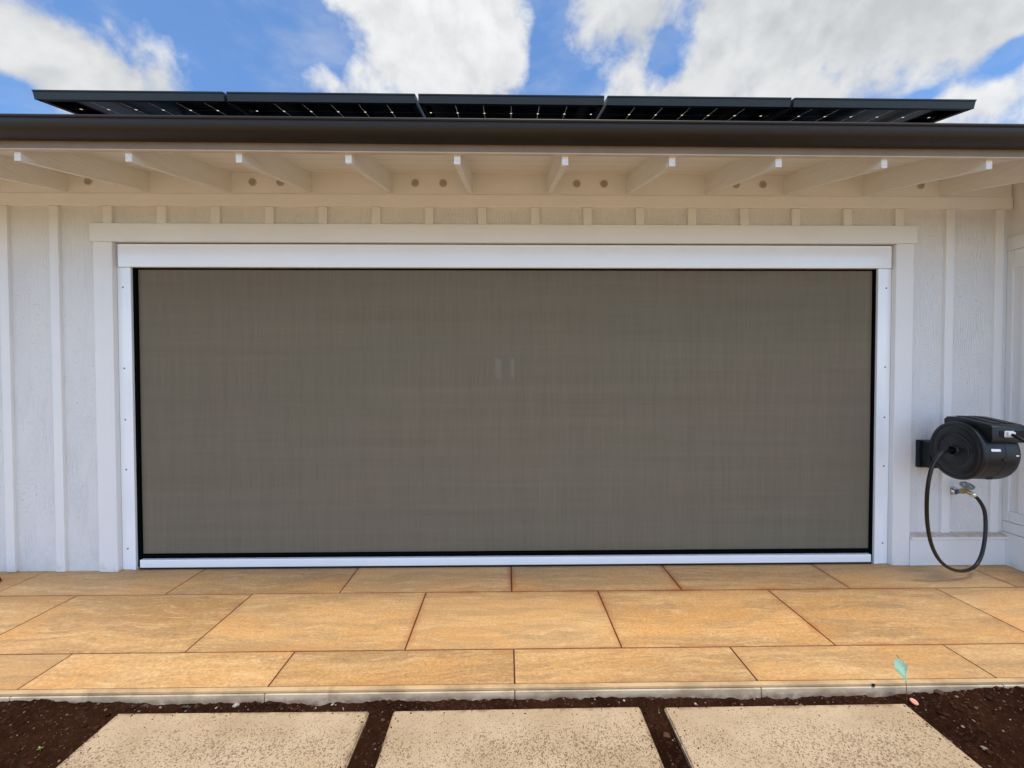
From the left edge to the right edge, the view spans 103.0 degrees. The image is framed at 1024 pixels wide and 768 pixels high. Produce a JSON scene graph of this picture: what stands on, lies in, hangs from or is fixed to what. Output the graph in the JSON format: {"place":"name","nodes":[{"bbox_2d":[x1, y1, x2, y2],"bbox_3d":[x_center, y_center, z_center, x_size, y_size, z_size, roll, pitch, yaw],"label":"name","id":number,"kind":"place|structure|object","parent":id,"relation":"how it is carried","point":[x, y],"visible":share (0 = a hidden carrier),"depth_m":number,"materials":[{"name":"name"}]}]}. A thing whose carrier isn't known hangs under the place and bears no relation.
{"place":"outdoors","nodes":[
{"label":"outdoors","id":0,"kind":"place"},
{"bbox_2d":[0,563,1023,705],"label":"patio","id":1,"kind":"structure","parent":0,"point":[316,636],"depth_m":2.43,"materials":[{"name":"stone"}]},
{"bbox_2d":[0,113,1023,571],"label":"house","id":2,"kind":"structure","parent":1,"relation":"on","point":[938,207],"depth_m":3.18,"materials":[{"name":"white paint"}]},
{"bbox_2d":[117,244,891,569],"bbox_3d":[-0.020,0.183,3.288,6.146,2.569,0.104,0,1,-1],"label":"roller screen","id":3,"kind":"object","parent":2,"relation":"attached to","point":[383,406],"visible":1,"depth_m":3.28,"materials":[{"name":"grey fabric"}]},
{"bbox_2d":[950,481,976,496],"bbox_3d":[3.550,0.832,3.212,0.111,0.136,0.175,0,1,-1],"label":"garden tap","id":4,"kind":"object","parent":2,"relation":"attached to","point":[966,488],"visible":1,"depth_m":3.17,"materials":[{"name":"silver metal"}]},
{"bbox_2d":[916,416,1023,572],"bbox_3d":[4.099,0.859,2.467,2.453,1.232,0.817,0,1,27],"label":"hose reel","id":5,"kind":"object","parent":2,"relation":"attached to","point":[969,447],"visible":1,"depth_m":2.88,"materials":[{"name":"grey plastic"}]},
{"bbox_3d":[-0.022,-1.776,3.254,5.450,0.158,0.044,0,1,-1],"label":"rail","id":6,"kind":"object","parent":2,"relation":"attached to","visible":0},
{"bbox_2d":[32,90,250,115],"bbox_3d":[-2.179,-1.855,3.131,1.065,0.047,1.724,0,15,-1],"label":"solar panel","id":7,"kind":"object","parent":6,"relation":"attached to","point":[122,102],"visible":0.23,"depth_m":2.35,"materials":[{"name":"black glass"}]},
{"bbox_2d":[226,92,425,117],"bbox_3d":[-1.096,-1.854,3.145,1.065,0.047,1.724,0,15,-1],"label":"solar panel","id":8,"kind":"object","parent":6,"relation":"attached to","point":[313,104],"visible":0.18,"depth_m":2.38,"materials":[{"name":"black glass"}]},
{"bbox_2d":[418,94,603,118],"bbox_3d":[-0.014,-1.853,3.160,1.065,0.048,1.724,0,15,-1],"label":"solar panel","id":9,"kind":"object","parent":6,"relation":"attached to","point":[502,106],"visible":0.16,"depth_m":2.38,"materials":[{"name":"black glass"}]},
{"bbox_2d":[596,96,791,120],"bbox_3d":[1.069,-1.852,3.175,1.065,0.047,1.724,0,15,-1],"label":"solar panel","id":10,"kind":"object","parent":6,"relation":"attached to","point":[690,108],"visible":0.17,"depth_m":2.43,"materials":[{"name":"black glass"}]},
{"bbox_2d":[767,98,976,122],"bbox_3d":[2.151,-1.851,3.189,1.065,0.047,1.724,0,15,-1],"label":"solar panel","id":11,"kind":"object","parent":6,"relation":"attached to","point":[866,110],"visible":0.2,"depth_m":2.44,"materials":[{"name":"black glass"}]},
{"bbox_2d":[0,686,1023,767],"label":"soil","id":12,"kind":"structure","parent":0,"point":[70,741],"depth_m":1.92,"materials":[{"name":"brown soil"}]},
{"bbox_2d":[56,712,368,767],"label":"stepping slab","id":13,"kind":"structure","parent":12,"relation":"on","point":[265,740],"depth_m":1.78,"materials":[{"name":"concrete"}]},
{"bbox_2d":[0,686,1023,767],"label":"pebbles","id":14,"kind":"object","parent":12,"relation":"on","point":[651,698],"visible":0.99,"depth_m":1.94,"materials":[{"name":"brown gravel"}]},
{"bbox_2d":[376,707,663,767],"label":"stepping slab","id":15,"kind":"structure","parent":12,"relation":"on","point":[616,737],"depth_m":1.78,"materials":[{"name":"concrete"}]},
{"bbox_2d":[664,704,981,767],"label":"stepping slab","id":16,"kind":"structure","parent":12,"relation":"on","point":[870,736],"depth_m":1.79,"materials":[{"name":"concrete"}]},
{"bbox_2d":[894,654,907,696],"bbox_3d":[1.901,1.450,1.982,0.061,0.251,0.027,0,1,9],"label":"marker flag","id":17,"kind":"object","parent":12,"relation":"on","point":[901,667],"visible":0.99,"depth_m":1.98,"materials":[{"name":"teal plastic"}]},
{"bbox_2d":[909,698,918,705],"bbox_3d":[1.961,1.549,1.986,0.033,0.008,0.033,10,15,-1],"label":"plastic cap","id":18,"kind":"object","parent":12,"relation":"on","point":[914,701],"visible":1,"depth_m":1.99,"materials":[{"name":"pink plastic"}]},
{"bbox_2d":[0,0,1023,123],"label":"sky","id":19,"kind":"structure","parent":0,"point":[889,49],"materials":[{"name":"blue"}]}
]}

